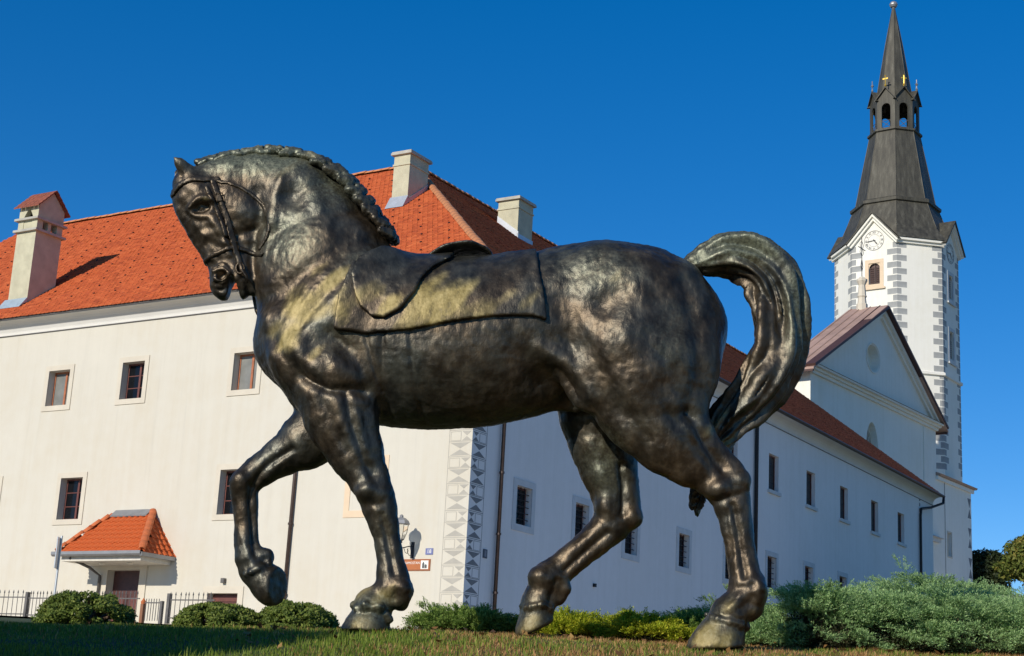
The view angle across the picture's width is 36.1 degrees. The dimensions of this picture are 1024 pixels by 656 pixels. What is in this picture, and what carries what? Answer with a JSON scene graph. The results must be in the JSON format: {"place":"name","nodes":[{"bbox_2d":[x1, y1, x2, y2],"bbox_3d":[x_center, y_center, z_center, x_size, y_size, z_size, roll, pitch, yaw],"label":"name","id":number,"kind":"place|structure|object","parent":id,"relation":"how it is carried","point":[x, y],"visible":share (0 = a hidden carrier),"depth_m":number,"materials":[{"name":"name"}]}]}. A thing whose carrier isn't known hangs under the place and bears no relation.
{"place":"outdoors","nodes":[
{"label":"outdoors","id":0,"kind":"place"},
{"bbox_2d":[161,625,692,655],"bbox_3d":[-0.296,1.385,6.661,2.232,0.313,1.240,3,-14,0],"label":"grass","id":1,"kind":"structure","parent":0,"point":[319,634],"depth_m":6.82,"materials":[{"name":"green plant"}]},
{"bbox_2d":[0,616,1015,655],"bbox_3d":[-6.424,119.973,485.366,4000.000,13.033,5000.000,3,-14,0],"label":"ground","id":2,"kind":"structure","parent":0,"point":[20,620],"depth_m":7.00,"materials":[{"name":"green plant"}]},
{"bbox_2d":[30,589,137,624],"bbox_3d":[-3.239,2.175,12.008,0.773,0.333,1.160,3,-14,0],"label":"evergreen bush","id":3,"kind":"object","parent":2,"relation":"on","point":[66,605],"visible":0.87,"depth_m":11.71,"materials":[{"name":"green plant"}]},
{"bbox_2d":[171,601,265,626],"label":"evergreen bush","id":4,"kind":"object","parent":2,"relation":"on","point":[218,613],"visible":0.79,"depth_m":11.43,"materials":[{"name":"green plant"}]},
{"bbox_2d":[254,599,340,628],"bbox_3d":[-1.629,2.201,11.880,0.745,0.287,1.166,3,-14,0],"label":"evergreen bush","id":5,"kind":"object","parent":2,"relation":"on","point":[287,613],"visible":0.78,"depth_m":11.53,"materials":[{"name":"green plant"}]},
{"bbox_2d":[402,596,531,634],"bbox_3d":[-0.261,1.616,8.713,0.732,0.222,0.603,-1,-15,16],"label":"juniper shrub","id":6,"kind":"object","parent":2,"relation":"on","point":[477,619],"visible":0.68,"depth_m":8.56,"materials":[{"name":"green plant"}]},
{"bbox_2d":[0,149,944,629],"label":"monastery building","id":7,"kind":"structure","parent":2,"relation":"on","point":[146,409],"depth_m":49.71,"materials":[{"name":"beige paint"}]},
{"bbox_2d":[0,476,3,498],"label":"window","id":8,"kind":"structure","parent":7,"relation":"in","point":[1,477],"depth_m":51.70,"materials":[{"name":"paint"}]},
{"bbox_2d":[41,364,74,411],"bbox_3d":[-14.786,1.996,51.544,1.310,1.520,0.330,-6,-17,31],"label":"window","id":9,"kind":"structure","parent":7,"relation":"in","point":[63,383],"depth_m":51.63,"materials":[{"name":"paint"}]},
{"bbox_2d":[52,472,87,524],"bbox_3d":[-13.975,5.453,50.043,1.310,1.670,0.330,-6,-17,31],"label":"window","id":10,"kind":"structure","parent":7,"relation":"in","point":[76,488],"depth_m":50.12,"materials":[{"name":"paint"}]},
{"bbox_2d":[100,565,147,621],"bbox_3d":[-11.821,8.532,47.811,1.910,2.770,0.350,-6,-17,31],"label":"door","id":11,"kind":"structure","parent":7,"relation":"in","point":[129,581],"depth_m":48.05,"materials":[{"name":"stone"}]},
{"bbox_2d":[114,355,149,404],"bbox_3d":[-11.948,1.687,49.868,1.290,1.540,0.330,-6,-17,31],"label":"window","id":12,"kind":"structure","parent":7,"relation":"in","point":[137,379],"depth_m":49.94,"materials":[{"name":"paint"}]},
{"bbox_2d":[202,586,243,604],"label":"window","id":13,"kind":"structure","parent":7,"relation":"in","point":[225,598],"depth_m":45.82,"materials":[{"name":"paint"}]},
{"bbox_2d":[211,463,242,520],"bbox_3d":[-8.241,4.883,46.637,1.290,1.680,0.330,-6,-17,31],"label":"window","id":14,"kind":"structure","parent":7,"relation":"in","point":[227,514],"depth_m":46.80,"materials":[{"name":"paint"}]},
{"bbox_2d":[226,346,261,395],"bbox_3d":[-7.978,1.325,47.504,1.280,1.500,0.330,-6,-17,31],"label":"window","id":15,"kind":"structure","parent":7,"relation":"in","point":[249,376],"depth_m":47.61,"materials":[{"name":"paint"}]},
{"bbox_2d":[398,514,414,557],"bbox_3d":[-2.906,5.613,42.423,0.421,1.110,0.860,-6,-17,31],"label":"wall lantern","id":16,"kind":"object","parent":7,"relation":"attached to","point":[404,523],"depth_m":42.24,"materials":[{"name":"white glass"}]},
{"bbox_2d":[404,559,430,570],"bbox_3d":[-2.878,6.437,42.668,1.580,0.310,0.034,-6,-17,31],"label":"direction sign","id":17,"kind":"object","parent":7,"relation":"attached to","point":[418,564],"visible":0.38,"depth_m":42.45,"materials":[{"name":"orange metal"}]},
{"bbox_2d":[425,548,432,554],"bbox_3d":[-2.232,6.028,42.389,0.240,0.170,0.022,-6,-17,31],"label":"house number","id":18,"kind":"object","parent":7,"relation":"attached to","point":[428,551],"visible":1,"depth_m":42.38,"materials":[{"name":"blue metal"}]},
{"bbox_2d":[483,549,487,558],"bbox_3d":[-0.729,6.120,42.596,0.025,0.240,0.200,-6,-17,31],"label":"wall plaque","id":19,"kind":"object","parent":7,"relation":"attached to","point":[485,553],"depth_m":42.58,"materials":[{"name":"blue metal"}]},
{"bbox_2d":[511,477,535,534],"bbox_3d":[0.229,5.068,44.642,0.275,1.470,1.230,-6,-17,31],"label":"window","id":20,"kind":"structure","parent":7,"relation":"in","point":[519,494],"depth_m":44.73,"materials":[{"name":"white paint"}]},
{"bbox_2d":[571,495,592,539],"bbox_3d":[1.996,5.881,47.485,0.275,1.490,1.220,-6,-17,31],"label":"window","id":21,"kind":"structure","parent":7,"relation":"in","point":[577,510],"depth_m":47.57,"materials":[{"name":"white paint"}]},
{"bbox_2d":[621,525,640,562],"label":"window","id":22,"kind":"structure","parent":7,"relation":"in","point":[626,549],"depth_m":50.31,"materials":[{"name":"white paint"}]},
{"bbox_2d":[675,526,691,574],"bbox_3d":[5.746,7.586,53.500,0.275,1.500,1.210,-6,-17,31],"label":"window","id":23,"kind":"structure","parent":7,"relation":"in","point":[680,540],"depth_m":53.59,"materials":[{"name":"grey stone"}]},
{"bbox_2d":[722,541,728,583],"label":"window","id":24,"kind":"structure","parent":7,"relation":"in","point":[725,576],"depth_m":56.27,"materials":[{"name":"grey stone"}]},
{"bbox_2d":[765,550,778,591],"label":"window","id":25,"kind":"structure","parent":7,"relation":"in","point":[768,562],"depth_m":60.21,"materials":[{"name":"grey stone"}]},
{"bbox_2d":[767,455,781,496],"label":"window","id":26,"kind":"structure","parent":7,"relation":"in","point":[771,489],"depth_m":61.32,"materials":[{"name":"black glass"}]},
{"bbox_2d":[803,560,814,585],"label":"window","id":27,"kind":"structure","parent":7,"relation":"in","point":[805,563],"depth_m":63.63,"materials":[{"name":"grey stone"}]},
{"bbox_2d":[805,472,817,511],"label":"window","id":28,"kind":"structure","parent":7,"relation":"in","point":[809,476],"depth_m":64.66,"materials":[{"name":"white paint"}]},
{"bbox_2d":[837,571,847,588],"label":"window","id":29,"kind":"structure","parent":7,"relation":"in","point":[839,573],"depth_m":66.86,"materials":[{"name":"grey stone"}]},
{"bbox_2d":[839,487,850,524],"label":"window","id":30,"kind":"structure","parent":7,"relation":"in","point":[841,519],"depth_m":67.96,"materials":[{"name":"grey stone"}]},
{"bbox_2d":[870,501,880,536],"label":"window","id":31,"kind":"structure","parent":7,"relation":"in","point":[872,531],"depth_m":71.40,"materials":[{"name":"grey stone"}]},
{"bbox_2d":[897,514,906,547],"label":"window","id":32,"kind":"structure","parent":7,"relation":"in","point":[899,516],"depth_m":74.61,"materials":[{"name":"white paint"}]},
{"bbox_2d":[170,144,811,649],"bbox_3d":[-0.159,0.311,8.170,3.434,2.588,0.885,3,-14,0],"label":"horse statue","id":33,"kind":"object","parent":2,"relation":"on","point":[610,352],"visible":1,"depth_m":7.96,"materials":[{"name":"brown metal"}]},
{"bbox_2d":[496,604,620,639],"bbox_3d":[0.266,1.671,8.763,0.776,0.255,0.685,3,-14,0],"label":"juniper shrub","id":34,"kind":"object","parent":2,"relation":"on","point":[566,621],"visible":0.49,"depth_m":8.58,"materials":[{"name":"green plant"}]},
{"bbox_2d":[236,622,1023,655],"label":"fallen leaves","id":35,"kind":"object","parent":2,"relation":"on","point":[248,633],"visible":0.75,"depth_m":7.51,"materials":[{"name":"brown plant"}]},
{"bbox_2d":[576,606,697,642],"bbox_3d":[0.719,1.662,8.725,0.748,0.226,0.678,14,-18,-36],"label":"juniper shrub","id":36,"kind":"object","parent":2,"relation":"on","point":[631,624],"visible":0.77,"depth_m":8.55,"materials":[{"name":"plant"}]},
{"bbox_2d":[666,607,708,641],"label":"juniper shrub","id":37,"kind":"object","parent":2,"relation":"on","point":[692,618],"visible":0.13,"depth_m":8.76,"materials":[{"name":"green plant"}]},
{"bbox_2d":[652,584,802,622],"bbox_3d":[1.476,1.985,10.774,1.243,0.519,1.074,3,-14,0],"label":"juniper shrub","id":38,"kind":"object","parent":2,"relation":"on","point":[705,599],"visible":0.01,"depth_m":10.71,"materials":[{"name":"green plant"}]},
{"bbox_2d":[745,614,810,648],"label":"juniper shrub","id":39,"kind":"object","parent":2,"relation":"on","point":[756,633],"visible":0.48,"depth_m":8.20,"materials":[{"name":"green plant"}]},
{"bbox_2d":[746,576,903,649],"bbox_3d":[1.602,1.525,8.354,0.903,0.408,0.703,3,-14,0],"label":"juniper shrub","id":40,"kind":"object","parent":2,"relation":"on","point":[821,625],"visible":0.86,"depth_m":8.25,"materials":[{"name":"green plant"}]},
{"bbox_2d":[828,585,975,654],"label":"juniper shrub","id":41,"kind":"object","parent":2,"relation":"on","point":[895,604],"visible":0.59,"depth_m":8.33,"materials":[{"name":"green plant"}]},
{"bbox_2d":[850,554,1019,614],"bbox_3d":[3.046,2.045,11.380,1.928,0.773,1.571,3,-14,0],"label":"juniper shrub","id":42,"kind":"object","parent":2,"relation":"on","point":[887,585],"visible":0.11,"depth_m":11.27,"materials":[{"name":"green plant"}]},
{"bbox_2d":[870,575,1023,654],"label":"juniper shrub","id":43,"kind":"object","parent":2,"relation":"on","point":[957,605],"visible":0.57,"depth_m":8.41,"materials":[{"name":"green plant"}]},
{"bbox_2d":[919,586,1023,619],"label":"juniper shrub","id":44,"kind":"object","parent":2,"relation":"on","point":[978,591],"depth_m":10.26,"materials":[{"name":"green plant"}]},
{"bbox_2d":[948,592,1023,655],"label":"juniper shrub","id":45,"kind":"object","parent":2,"relation":"on","point":[1014,603],"visible":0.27,"depth_m":8.49,"materials":[{"name":"green plant"}]},
{"bbox_2d":[974,579,1023,599],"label":"juniper shrub","id":46,"kind":"object","parent":2,"relation":"on","point":[1002,586],"visible":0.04,"depth_m":11.48,"materials":[{"name":"green plant"}]},
{"bbox_2d":[0,593,1023,624],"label":"forecourt","id":47,"kind":"structure","parent":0,"point":[163,624],"depth_m":20.12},
{"bbox_2d":[0,590,30,616],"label":"iron fence","id":48,"kind":"object","parent":47,"relation":"on","point":[26,605],"visible":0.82,"depth_m":43.52,"materials":[{"name":"grey metal"}]},
{"bbox_2d":[53,536,62,594],"bbox_3d":[-12.369,7.146,42.376,0.107,3.100,0.599,2,-14,2],"label":"street sign","id":49,"kind":"object","parent":47,"relation":"on","point":[58,553],"visible":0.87,"depth_m":42.52,"materials":[{"name":"metal"}]},
{"bbox_2d":[26,590,139,622],"bbox_3d":[-11.617,7.849,42.259,4.180,1.561,0.240,-6,-17,31],"label":"iron fence","id":50,"kind":"object","parent":47,"relation":"on","point":[31,614],"visible":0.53,"depth_m":42.90,"materials":[{"name":"grey metal"}]},
{"bbox_2d":[139,598,164,623],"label":"iron gate","id":51,"kind":"structure","parent":47,"relation":"on","point":[144,602],"depth_m":41.04,"materials":[{"name":"grey metal"}]},
{"bbox_2d":[164,592,214,623],"bbox_3d":[-8.286,7.583,40.263,1.595,1.630,0.240,-6,-17,31],"label":"iron fence","id":52,"kind":"object","parent":47,"relation":"on","point":[168,608],"visible":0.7,"depth_m":40.62,"materials":[{"name":"grey metal"}]},
{"bbox_2d":[795,305,976,588],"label":"church","id":53,"kind":"structure","parent":47,"relation":"on","point":[863,376],"depth_m":94.68,"materials":[{"name":"paint"}]},
{"bbox_2d":[856,237,867,309],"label":"ridge finial","id":54,"kind":"object","parent":53,"relation":"on","point":[861,281],"visible":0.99,"depth_m":95.51,"materials":[{"name":"stone"}]},
{"bbox_2d":[947,531,952,558],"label":"window","id":55,"kind":"structure","parent":53,"relation":"in","point":[947,531],"depth_m":99.66,"materials":[{"name":"paint"}]},
{"bbox_2d":[827,1,965,484],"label":"bell tower","id":56,"kind":"structure","parent":47,"relation":"on","point":[914,253],"depth_m":108.22,"materials":[{"name":"paint"}]},
{"bbox_2d":[865,258,884,289],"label":"window","id":57,"kind":"structure","parent":56,"relation":"in","point":[876,270],"depth_m":107.47,"materials":[{"name":"white paint"}]},
{"bbox_2d":[947,270,956,307],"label":"window","id":58,"kind":"structure","parent":56,"relation":"in","point":[949,301],"depth_m":108.19,"materials":[{"name":"grey stone"}]},
{"bbox_2d":[948,326,957,367],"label":"window","id":59,"kind":"structure","parent":56,"relation":"in","point":[951,361],"depth_m":107.18,"materials":[{"name":"grey stone"}]},
{"bbox_2d":[972,547,1012,592],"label":"hedge","id":60,"kind":"object","parent":47,"relation":"on","point":[983,561],"visible":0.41,"depth_m":103.18,"materials":[{"name":"green plant"}]},
{"bbox_2d":[992,534,1023,586],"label":"autumn tree","id":61,"kind":"object","parent":47,"relation":"on","point":[1009,567],"visible":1,"depth_m":59.96,"materials":[{"name":"green plant"}]},
{"bbox_2d":[0,0,1023,594],"label":"sky","id":62,"kind":"structure","parent":0,"point":[672,126],"materials":[{"name":"blue"}]},
{"bbox_2d":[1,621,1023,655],"bbox_3d":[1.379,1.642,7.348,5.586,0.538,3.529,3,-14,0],"label":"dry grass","id":63,"kind":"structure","parent":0,"point":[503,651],"depth_m":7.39,"materials":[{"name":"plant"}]}
]}

